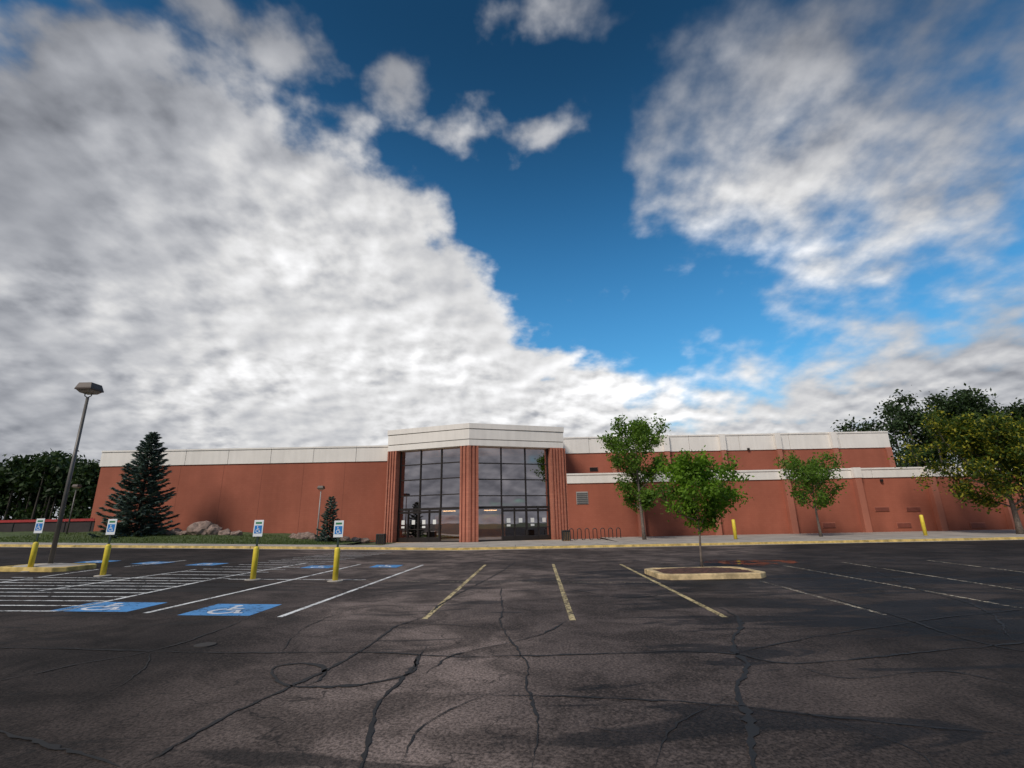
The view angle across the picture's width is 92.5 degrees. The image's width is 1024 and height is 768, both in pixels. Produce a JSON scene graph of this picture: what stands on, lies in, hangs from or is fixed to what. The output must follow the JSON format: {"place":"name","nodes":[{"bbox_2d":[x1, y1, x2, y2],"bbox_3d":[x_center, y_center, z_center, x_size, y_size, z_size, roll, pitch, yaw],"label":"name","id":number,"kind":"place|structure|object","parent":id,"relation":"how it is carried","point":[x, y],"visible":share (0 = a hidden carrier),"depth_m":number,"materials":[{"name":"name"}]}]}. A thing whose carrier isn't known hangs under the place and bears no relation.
{"place":"outdoors","nodes":[
{"label":"outdoors","id":0,"kind":"place"},
{"bbox_2d":[0,531,374,544],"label":"lawn","id":1,"kind":"structure","parent":0,"point":[27,533],"depth_m":40.90,"materials":[{"name":"green plant"}]},
{"bbox_2d":[0,518,94,532],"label":"fence","id":2,"kind":"object","parent":1,"relation":"on","point":[81,525],"visible":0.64,"depth_m":45.37,"materials":[{"name":"black metal"}]},
{"bbox_2d":[66,484,81,532],"bbox_3d":[-39.364,11.201,43.814,0.533,4.341,0.533,-1,-16,0],"label":"parking lot lamp","id":3,"kind":"object","parent":1,"relation":"on","point":[76,486],"visible":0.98,"depth_m":43.94,"materials":[{"name":"metal"}]},
{"bbox_2d":[87,432,179,537],"bbox_3d":[-33.059,9.005,43.708,5.741,9.690,6.333,-8,-17,23],"label":"spruce tree","id":4,"kind":"object","parent":1,"relation":"on","point":[125,505],"visible":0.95,"depth_m":43.16,"materials":[{"name":"green plant"}]},
{"bbox_2d":[166,529,181,534],"bbox_3d":[-30.061,13.325,43.684,1.418,0.828,1.042,-1,-16,0],"label":"boulder","id":5,"kind":"object","parent":1,"relation":"on","point":[175,531],"visible":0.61,"depth_m":43.35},
{"bbox_2d":[186,521,218,534],"bbox_3d":[-27.638,13.164,43.708,2.710,1.880,2.008,-1,-16,0],"label":"boulder","id":6,"kind":"object","parent":1,"relation":"on","point":[198,528],"visible":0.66,"depth_m":43.12,"materials":[{"name":"stone"}]},
{"bbox_2d":[204,524,221,534],"bbox_3d":[-26.673,13.204,43.637,1.735,1.358,1.429,-1,-16,0],"label":"boulder","id":7,"kind":"object","parent":1,"relation":"on","point":[212,529],"visible":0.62,"depth_m":43.25,"materials":[{"name":"stone"}]},
{"bbox_2d":[218,529,230,534],"bbox_3d":[-25.579,13.329,43.647,1.249,0.873,0.960,-1,-16,0],"label":"boulder","id":8,"kind":"object","parent":1,"relation":"on","point":[225,532],"visible":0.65,"depth_m":43.37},
{"bbox_2d":[230,530,242,535],"bbox_3d":[-24.543,13.387,43.661,1.005,0.668,0.955,8,-18,-28],"label":"boulder","id":9,"kind":"object","parent":1,"relation":"on","point":[238,533],"visible":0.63,"depth_m":43.40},
{"bbox_2d":[296,532,310,538],"bbox_3d":[-18.492,13.629,43.528,1.624,0.966,1.223,-1,-16,0],"label":"boulder","id":10,"kind":"object","parent":1,"relation":"on","point":[303,535],"visible":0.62,"depth_m":43.16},
{"bbox_2d":[316,486,324,538],"bbox_3d":[-16.610,11.131,42.150,0.533,4.641,0.533,-1,-16,0],"label":"parking lot lamp","id":11,"kind":"object","parent":1,"relation":"on","point":[320,487],"visible":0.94,"depth_m":42.29,"materials":[{"name":"metal"}]},
{"bbox_2d":[314,496,340,541],"bbox_3d":[-15.390,11.460,41.517,2.253,3.850,2.255,-16,-22,42],"label":"spruce tree","id":12,"kind":"object","parent":1,"relation":"on","point":[330,511],"visible":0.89,"depth_m":41.27,"materials":[{"name":"green plant"}]},
{"bbox_2d":[350,537,361,543],"bbox_3d":[-13.838,13.880,43.388,1.067,0.642,0.868,-1,-16,0],"label":"boulder","id":13,"kind":"object","parent":1,"relation":"on","point":[356,539],"visible":0.86,"depth_m":43.19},
{"bbox_2d":[341,540,616,544],"bbox_3d":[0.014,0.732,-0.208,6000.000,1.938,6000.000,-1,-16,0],"label":"ground","id":14,"kind":"structure","parent":0,"point":[371,543],"depth_m":41.77,"materials":[{"name":"soil"}]},
{"bbox_2d":[0,448,100,522],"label":"distant trees","id":15,"kind":"object","parent":14,"relation":"on","point":[37,483],"visible":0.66,"depth_m":74.67,"materials":[{"name":"green plant"}]},
{"bbox_2d":[90,461,386,541],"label":"wall","id":16,"kind":"structure","parent":14,"relation":"on","point":[362,494],"depth_m":48.95,"materials":[{"name":"brick"}]},
{"bbox_2d":[99,452,139,466],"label":"parapet","id":17,"kind":"structure","parent":16,"relation":"on","point":[108,459],"depth_m":49.93,"materials":[{"name":"beige paint"}]},
{"bbox_2d":[102,450,138,451],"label":"parapet cap","id":18,"kind":"object","parent":17,"relation":"on","point":[121,451],"visible":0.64,"depth_m":50.07,"materials":[{"name":"beige paint"}]},
{"bbox_2d":[150,451,186,465],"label":"parapet","id":19,"kind":"structure","parent":16,"relation":"on","point":[176,457],"depth_m":49.93,"materials":[{"name":"beige paint"}]},
{"bbox_2d":[185,450,228,464],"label":"parapet","id":20,"kind":"structure","parent":16,"relation":"on","point":[207,457],"depth_m":49.92,"materials":[{"name":"beige paint"}]},
{"bbox_2d":[186,448,228,450],"bbox_3d":[-31.107,6.764,50.321,4.321,0.158,0.520,-1,-16,0],"label":"parapet cap","id":21,"kind":"object","parent":20,"relation":"on","point":[207,449],"visible":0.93,"depth_m":50.07,"materials":[{"name":"beige paint"}]},
{"bbox_2d":[228,449,271,463],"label":"parapet","id":22,"kind":"structure","parent":16,"relation":"on","point":[258,456],"depth_m":49.92,"materials":[{"name":"beige paint"}]},
{"bbox_2d":[229,447,271,449],"bbox_3d":[-26.762,6.681,50.321,4.321,0.158,0.520,-1,-16,0],"label":"parapet cap","id":23,"kind":"object","parent":22,"relation":"on","point":[247,448],"visible":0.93,"depth_m":50.07,"materials":[{"name":"beige paint"}]},
{"bbox_2d":[171,462,345,532],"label":"control joints","id":24,"kind":"object","parent":16,"relation":"attached to","point":[259,495],"visible":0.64,"depth_m":48.96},
{"bbox_2d":[270,448,313,462],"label":"parapet","id":25,"kind":"structure","parent":16,"relation":"on","point":[292,455],"depth_m":49.92,"materials":[{"name":"beige paint"}]},
{"bbox_2d":[272,447,313,448],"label":"parapet cap","id":26,"kind":"object","parent":25,"relation":"on","point":[291,447],"visible":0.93,"depth_m":50.07,"materials":[{"name":"beige paint"}]},
{"bbox_2d":[313,448,355,462],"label":"parapet","id":27,"kind":"structure","parent":16,"relation":"on","point":[334,454],"depth_m":49.91,"materials":[{"name":"beige paint"}]},
{"bbox_2d":[314,446,356,447],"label":"parapet cap","id":28,"kind":"object","parent":27,"relation":"on","point":[337,447],"visible":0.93,"depth_m":50.07,"materials":[{"name":"beige paint"}]},
{"bbox_2d":[356,447,387,461],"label":"parapet","id":29,"kind":"structure","parent":16,"relation":"on","point":[366,454],"depth_m":49.92,"materials":[{"name":"beige paint"}]},
{"bbox_2d":[548,448,566,539],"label":"pier","id":30,"kind":"structure","parent":14,"relation":"on","point":[557,490],"depth_m":47.06,"materials":[{"name":"brick"}]},
{"bbox_2d":[563,448,568,529],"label":"entrance side walls","id":31,"kind":"structure","parent":14,"relation":"on","point":[566,489],"depth_m":47.50,"materials":[{"name":"brick"}]},
{"bbox_2d":[388,439,562,451],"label":"fascia","id":32,"kind":"structure","parent":31,"relation":"on","point":[471,442],"depth_m":47.11,"materials":[{"name":"beige paint"}]},
{"bbox_2d":[388,429,562,445],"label":"fascia","id":33,"kind":"structure","parent":32,"relation":"on","point":[475,434],"depth_m":47.25,"materials":[{"name":"beige paint"}]},
{"bbox_2d":[388,423,563,435],"bbox_3d":[-3.625,5.092,50.246,17.593,0.498,8.789,-1,-16,0],"label":"fascia cap","id":34,"kind":"object","parent":33,"relation":"on","point":[475,426],"visible":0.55,"depth_m":47.40,"materials":[{"name":"metal"}]},
{"bbox_2d":[390,428,561,435],"bbox_3d":[-3.618,5.374,50.231,17.274,0.048,8.664,-1,-16,0],"label":"fascia reveal","id":35,"kind":"object","parent":33,"relation":"on","point":[471,428],"visible":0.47,"depth_m":47.51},
{"bbox_2d":[389,439,562,445],"bbox_3d":[-3.600,6.326,49.961,17.274,0.068,8.664,-1,-16,0],"label":"fascia reveal","id":36,"kind":"object","parent":32,"relation":"on","point":[474,439],"visible":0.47,"depth_m":47.15,"materials":[{"name":"metal"}]},
{"bbox_2d":[567,476,1023,539],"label":"wall","id":37,"kind":"structure","parent":14,"relation":"on","point":[763,511],"depth_m":46.79,"materials":[{"name":"brick"}]},
{"bbox_2d":[576,492,587,502],"bbox_3d":[6.772,10.987,47.235,1.129,1.189,0.048,-1,-16,0],"label":"window vent frame","id":38,"kind":"object","parent":37,"relation":"attached to","point":[581,496],"visible":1,"depth_m":47.25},
{"bbox_2d":[577,493,587,503],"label":"window vent slats","id":39,"kind":"structure","parent":38,"relation":"in","point":[586,502],"depth_m":47.13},
{"bbox_2d":[566,474,642,483],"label":"parapet","id":40,"kind":"structure","parent":37,"relation":"on","point":[572,479],"depth_m":47.65,"materials":[{"name":"beige paint"}]},
{"bbox_2d":[566,472,624,475],"bbox_3d":[9.023,8.807,47.962,7.405,0.158,0.520,-1,-16,0],"label":"parapet cap","id":41,"kind":"object","parent":40,"relation":"on","point":[592,473],"visible":0.64,"depth_m":47.71,"materials":[{"name":"beige paint"}]},
{"bbox_2d":[643,473,718,481],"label":"parapet","id":42,"kind":"structure","parent":37,"relation":"on","point":[660,478],"depth_m":47.60,"materials":[{"name":"beige paint"}]},
{"bbox_2d":[565,448,888,473],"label":"wall","id":43,"kind":"structure","parent":37,"relation":"on","point":[765,460],"depth_m":53.68,"materials":[{"name":"paint"}]},
{"bbox_2d":[563,438,588,453],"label":"parapet","id":44,"kind":"structure","parent":43,"relation":"on","point":[574,446],"depth_m":54.06,"materials":[{"name":"beige paint"}]},
{"bbox_2d":[589,438,637,452],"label":"parapet","id":45,"kind":"structure","parent":43,"relation":"on","point":[595,446],"depth_m":54.02,"materials":[{"name":"beige paint"}]},
{"bbox_2d":[642,436,689,451],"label":"parapet","id":46,"kind":"structure","parent":43,"relation":"on","point":[677,444],"depth_m":54.02,"materials":[{"name":"beige paint"}]},
{"bbox_2d":[688,435,739,450],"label":"parapet","id":47,"kind":"structure","parent":43,"relation":"on","point":[697,443],"depth_m":54.05,"materials":[{"name":"beige paint"}]},
{"bbox_2d":[688,434,737,435],"bbox_3d":[22.298,5.726,54.483,5.504,0.158,0.520,-1,-16,0],"label":"parapet cap","id":48,"kind":"object","parent":47,"relation":"on","point":[714,435],"visible":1,"depth_m":54.23,"materials":[{"name":"beige paint"}]},
{"bbox_2d":[738,434,789,449],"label":"parapet","id":49,"kind":"structure","parent":43,"relation":"on","point":[759,442],"depth_m":54.05,"materials":[{"name":"beige paint"}]},
{"bbox_2d":[738,433,787,434],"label":"parapet cap","id":50,"kind":"object","parent":49,"relation":"on","point":[764,434],"visible":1,"depth_m":54.23,"materials":[{"name":"beige paint"}]},
{"bbox_2d":[788,434,839,448],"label":"parapet","id":51,"kind":"structure","parent":43,"relation":"on","point":[809,441],"depth_m":54.05,"materials":[{"name":"beige paint"}]},
{"bbox_2d":[788,432,837,433],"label":"parapet cap","id":52,"kind":"object","parent":51,"relation":"on","point":[813,433],"visible":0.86,"depth_m":54.23,"materials":[{"name":"beige paint"}]},
{"bbox_2d":[838,433,890,447],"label":"parapet","id":53,"kind":"structure","parent":43,"relation":"on","point":[863,440],"depth_m":54.05,"materials":[{"name":"beige paint"}]},
{"bbox_2d":[838,431,887,433],"bbox_3d":[38.877,5.407,54.483,5.504,0.158,0.520,-1,-16,0],"label":"parapet cap","id":54,"kind":"object","parent":53,"relation":"on","point":[866,432],"visible":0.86,"depth_m":54.23,"materials":[{"name":"beige paint"}]},
{"bbox_2d":[885,447,895,466],"bbox_3d":[41.345,8.713,53.306,0.580,3.649,0.248,-1,-16,0],"label":"corner pilaster","id":55,"kind":"object","parent":43,"relation":"attached to","point":[889,452],"visible":0.56,"depth_m":53.41,"materials":[{"name":"brick"}]},
{"bbox_2d":[720,471,792,479],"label":"parapet","id":56,"kind":"structure","parent":37,"relation":"on","point":[771,475],"depth_m":47.65,"materials":[{"name":"beige paint"}]},
{"bbox_2d":[726,469,790,471],"bbox_3d":[23.878,8.521,47.962,7.405,0.158,0.520,-1,-16,0],"label":"parapet cap","id":57,"kind":"object","parent":56,"relation":"on","point":[755,470],"visible":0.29,"depth_m":47.71,"materials":[{"name":"beige paint"}]},
{"bbox_2d":[611,448,1014,536],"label":"pilasters","id":58,"kind":"object","parent":37,"relation":"attached to","point":[939,514],"visible":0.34,"depth_m":46.51,"materials":[{"name":"brick"}]},
{"bbox_2d":[610,432,995,481],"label":"pilaster caps","id":59,"kind":"object","parent":58,"relation":"on","point":[856,472],"visible":0.59,"depth_m":53.61,"materials":[{"name":"beige paint"}]},
{"bbox_2d":[798,469,872,478],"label":"parapet","id":60,"kind":"structure","parent":37,"relation":"on","point":[848,473],"depth_m":47.65,"materials":[{"name":"beige paint"}]},
{"bbox_2d":[896,522,911,527],"bbox_3d":[37.134,13.361,46.395,1.367,0.501,0.048,-1,-16,0],"label":"base louver frame","id":61,"kind":"object","parent":37,"relation":"attached to","point":[903,524],"visible":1,"depth_m":46.38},
{"bbox_2d":[871,468,946,477],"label":"parapet","id":62,"kind":"structure","parent":37,"relation":"on","point":[881,473],"depth_m":47.65,"materials":[{"name":"beige paint"}]},
{"bbox_2d":[871,466,945,468],"bbox_3d":[38.734,8.236,47.962,7.405,0.158,0.520,-1,-16,0],"label":"parapet cap","id":63,"kind":"object","parent":62,"relation":"on","point":[900,467],"visible":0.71,"depth_m":47.71,"materials":[{"name":"beige paint"}]},
{"bbox_2d":[969,522,986,527],"bbox_3d":[44.095,13.351,46.359,1.468,0.503,0.048,-1,-16,0],"label":"base louver frame","id":64,"kind":"object","parent":37,"relation":"attached to","point":[977,524],"visible":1,"depth_m":46.35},
{"bbox_2d":[831,383,1023,466],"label":"distant trees","id":65,"kind":"object","parent":14,"relation":"on","point":[905,421],"visible":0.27,"depth_m":75.60,"materials":[{"name":"green plant"}]},
{"bbox_2d":[0,540,1023,767],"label":"parking lot","id":66,"kind":"structure","parent":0,"point":[163,700],"depth_m":6.30,"materials":[{"name":"asphalt"}]},
{"bbox_2d":[20,519,44,571],"bbox_3d":[-17.448,5.933,17.929,0.480,1.940,0.480,-1,-16,0],"label":"accessible parking sign","id":67,"kind":"object","parent":66,"relation":"on","point":[39,526],"visible":0.82,"depth_m":17.92,"materials":[{"name":"metal"}]},
{"bbox_2d":[0,563,96,571],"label":"lamp island","id":68,"kind":"structure","parent":66,"relation":"on","point":[47,567],"depth_m":17.87,"materials":[{"name":"yellow paint"}]},
{"bbox_2d":[48,382,103,563],"bbox_3d":[-17.499,3.434,19.448,0.676,7.139,0.676,-1,-16,0],"label":"parking lot lamp","id":69,"kind":"object","parent":68,"relation":"on","point":[89,388],"visible":0.93,"depth_m":19.54,"materials":[{"name":"metal"}]},
{"bbox_2d":[73,560,111,562],"bbox_3d":[-18.662,8.002,22.077,1.150,0.029,1.300,-1,-16,0],"label":"accessible parking marking","id":70,"kind":"object","parent":66,"relation":"on","point":[98,561],"visible":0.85,"depth_m":21.59,"materials":[{"name":"blue paint"}]},
{"bbox_2d":[93,519,117,576],"bbox_3d":[-13.738,5.597,16.651,0.480,1.940,0.480,-1,-16,0],"label":"accessible parking sign","id":71,"kind":"object","parent":66,"relation":"on","point":[111,527],"visible":0.92,"depth_m":16.61,"materials":[{"name":"metal"}]},
{"bbox_2d":[50,602,166,611],"bbox_3d":[-8.684,4.814,10.595,1.644,0.042,1.235,-1,-16,0],"label":"accessible parking marking","id":72,"kind":"object","parent":66,"relation":"on","point":[115,606],"visible":1,"depth_m":10.57,"materials":[{"name":"blue paint"}]},
{"bbox_2d":[133,562,169,563],"bbox_3d":[-15.817,7.890,21.608,1.150,0.029,1.300,-1,-16,0],"label":"accessible parking marking","id":73,"kind":"object","parent":66,"relation":"on","point":[151,563],"visible":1,"depth_m":21.30,"materials":[{"name":"blue paint"}]},
{"bbox_2d":[193,642,216,647],"bbox_3d":[-4.622,3.952,7.371,0.300,0.062,0.300,-1,-16,0],"label":"valve cover","id":74,"kind":"object","parent":66,"relation":"on","point":[205,644],"visible":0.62,"depth_m":7.36,"materials":[{"name":"metal"}]},
{"bbox_2d":[193,563,225,565],"bbox_3d":[-13.144,7.781,21.155,1.150,0.029,1.300,-1,-16,0],"label":"accessible parking marking","id":75,"kind":"object","parent":66,"relation":"on","point":[211,564],"visible":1,"depth_m":21.45,"materials":[{"name":"blue paint"}]},
{"bbox_2d":[0,554,422,616],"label":"white parking stripes","id":76,"kind":"object","parent":66,"relation":"on","point":[283,615],"visible":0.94,"depth_m":13.52,"materials":[{"name":"paint"}]},
{"bbox_2d":[180,604,281,615],"bbox_3d":[-5.906,4.769,10.364,1.437,0.037,1.419,-1,-16,0],"label":"accessible parking marking","id":77,"kind":"object","parent":66,"relation":"on","point":[234,609],"visible":1,"depth_m":10.32,"materials":[{"name":"blue paint"}]},
{"bbox_2d":[245,520,263,580],"bbox_3d":[-8.287,5.413,15.862,0.480,1.940,0.480,-1,-16,0],"label":"accessible parking sign","id":78,"kind":"object","parent":66,"relation":"on","point":[258,529],"visible":0.95,"depth_m":15.82,"materials":[{"name":"metal"}]},
{"bbox_2d":[302,565,332,567],"bbox_3d":[-7.963,7.580,20.316,1.150,0.029,1.300,-1,-16,0],"label":"accessible parking marking","id":79,"kind":"object","parent":66,"relation":"on","point":[318,566],"visible":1,"depth_m":20.39,"materials":[{"name":"blue paint"}]},
{"bbox_2d":[327,521,343,581],"bbox_3d":[-5.595,5.380,15.677,0.480,1.940,0.480,-1,-16,0],"label":"accessible parking sign","id":80,"kind":"object","parent":66,"relation":"on","point":[338,528],"visible":0.94,"depth_m":15.63,"materials":[{"name":"metal"}]},
{"bbox_2d":[371,565,401,567],"bbox_3d":[-5.335,7.749,20.841,1.150,0.029,1.300,-1,-16,0],"label":"accessible parking marking","id":81,"kind":"object","parent":66,"relation":"on","point":[391,566],"visible":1,"depth_m":20.69,"materials":[{"name":"blue paint"}]},
{"bbox_2d":[0,561,1022,767],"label":"pavement cracks","id":82,"kind":"object","parent":66,"relation":"on","point":[752,728],"visible":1,"depth_m":5.42,"materials":[{"name":"asphalt"}]},
{"bbox_2d":[423,564,725,619],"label":"yellow parking stripes","id":83,"kind":"object","parent":66,"relation":"on","point":[569,606],"visible":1,"depth_m":11.78,"materials":[{"name":"paint"}]},
{"bbox_2d":[360,560,1022,614],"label":"faded parking stripes","id":84,"kind":"object","parent":66,"relation":"on","point":[877,582],"visible":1,"depth_m":12.32,"materials":[{"name":"paint"}]},
{"bbox_2d":[644,566,765,579],"bbox_3d":[6.044,5.991,15.577,3.240,0.266,2.300,-1,-16,0],"label":"kerbed planting island","id":85,"kind":"object","parent":66,"relation":"on","point":[694,573],"visible":0.98,"depth_m":14.81,"materials":[{"name":"concrete"}]},
{"bbox_2d":[647,445,754,566],"bbox_3d":[6.691,4.330,17.324,3.554,4.197,3.411,-7,-17,21],"label":"deciduous tree","id":86,"kind":"object","parent":85,"relation":"in","point":[697,473],"visible":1,"depth_m":17.26,"materials":[{"name":"green plant"}]},
{"bbox_2d":[0,535,1023,550],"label":"sidewalk","id":87,"kind":"structure","parent":0,"point":[512,545],"depth_m":33.49,"materials":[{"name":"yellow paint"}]},
{"bbox_2d":[376,534,385,543],"bbox_3d":[-11.295,13.368,42.219,0.730,0.880,0.730,-1,-16,0],"label":"litter bin","id":88,"kind":"object","parent":87,"relation":"on","point":[381,539],"visible":1,"depth_m":41.92,"materials":[{"name":"black metal"}]},
{"bbox_2d":[384,451,400,542],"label":"pier","id":89,"kind":"structure","parent":87,"relation":"on","point":[392,495],"depth_m":47.12,"materials":[{"name":"brick"}]},
{"bbox_2d":[398,447,459,540],"bbox_3d":[-7.760,10.502,46.496,6.436,8.580,2.362,-1,-16,0],"label":"glass","id":90,"kind":"object","parent":87,"relation":"on","point":[449,529],"visible":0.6,"depth_m":46.55,"materials":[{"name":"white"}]},
{"bbox_2d":[401,520,435,527],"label":"door notices","id":91,"kind":"object","parent":90,"relation":"attached to","point":[413,522],"depth_m":46.34,"materials":[{"name":"paper"}]},
{"bbox_2d":[459,445,468,541],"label":"pier","id":92,"kind":"structure","parent":87,"relation":"on","point":[464,501],"depth_m":44.51,"materials":[{"name":"brick"}]},
{"bbox_2d":[469,445,477,541],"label":"pier","id":93,"kind":"structure","parent":87,"relation":"on","point":[473,493],"depth_m":44.57,"materials":[{"name":"brick"}]},
{"bbox_2d":[478,447,548,539],"bbox_3d":[0.161,10.334,46.441,6.808,8.580,2.284,-1,-16,0],"label":"glass","id":94,"kind":"object","parent":87,"relation":"on","point":[489,524],"visible":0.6,"depth_m":46.46,"materials":[{"name":"clear"}]},
{"bbox_2d":[478,447,550,541],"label":"mullions","id":95,"kind":"object","parent":94,"relation":"attached to","point":[527,536],"visible":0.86,"depth_m":46.11,"materials":[{"name":"brown metal"}]},
{"bbox_2d":[507,518,545,525],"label":"door notices","id":96,"kind":"object","parent":94,"relation":"attached to","point":[532,520],"depth_m":46.13,"materials":[{"name":"paper"}]},
{"bbox_2d":[561,530,570,540],"bbox_3d":[4.656,13.061,42.219,0.730,0.880,0.730,-1,-16,0],"label":"litter bin","id":97,"kind":"object","parent":87,"relation":"on","point":[566,535],"visible":0.99,"depth_m":41.90,"materials":[{"name":"black metal"}]},
{"bbox_2d":[569,527,620,539],"bbox_3d":[7.452,13.460,43.957,4.641,1.061,0.070,-1,-16,0],"label":"bike rack","id":98,"kind":"object","parent":87,"relation":"on","point":[593,534],"visible":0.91,"depth_m":43.94,"materials":[{"name":"black metal"}]},
{"bbox_2d":[0,0,1023,521],"label":"sky","id":99,"kind":"structure","parent":0,"point":[244,223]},
{"bbox_2d":[704,560,796,565],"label":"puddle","id":100,"kind":"object","parent":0,"point":[760,563],"visible":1,"depth_m":19.69,"materials":[{"name":"red liquid"}]},
{"bbox_2d":[600,530,1023,542],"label":"concrete apron","id":101,"kind":"object","parent":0,"point":[816,536],"visible":0.93,"depth_m":40.67,"materials":[{"name":"concrete"}]},
{"bbox_2d":[589,413,670,539],"bbox_3d":[10.618,7.837,42.009,6.372,10.768,6.705,-12,-19,34],"label":"deciduous tree","id":102,"kind":"object","parent":101,"relation":"on","point":[639,434],"visible":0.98,"depth_m":41.87,"materials":[{"name":"green plant"}]},
{"bbox_2d":[731,519,736,538],"bbox_3d":[17.595,11.537,38.730,0.260,1.626,0.260,-1,-16,0],"label":"yellow bollard","id":103,"kind":"object","parent":101,"relation":"on","point":[734,529],"visible":0.85,"depth_m":38.66,"materials":[{"name":"metal"}]},
{"bbox_2d":[773,450,849,536],"bbox_3d":[25.286,8.954,40.720,5.243,7.374,6.701,-12,-19,33],"label":"deciduous tree","id":104,"kind":"object","parent":101,"relation":"on","point":[814,473],"visible":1,"depth_m":40.32,"materials":[{"name":"green plant"}]},
{"bbox_2d":[919,515,927,535],"bbox_3d":[32.540,11.216,38.739,0.260,1.697,0.260,-1,-16,0],"label":"yellow bollard","id":105,"kind":"object","parent":101,"relation":"on","point":[923,526],"visible":0.85,"depth_m":38.68,"materials":[{"name":"metal"}]},
{"bbox_2d":[887,406,1023,533],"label":"deciduous tree","id":106,"kind":"object","parent":101,"relation":"on","point":[999,442],"visible":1,"depth_m":39.59,"materials":[{"name":"green plant"}]},
{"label":"vestibule floor","id":107,"kind":"structure","parent":0,"visible":0},
{"bbox_2d":[396,449,459,541],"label":"mullions","id":108,"kind":"object","parent":107,"relation":"on","point":[423,539],"visible":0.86,"depth_m":46.25,"materials":[{"name":"brown metal"}]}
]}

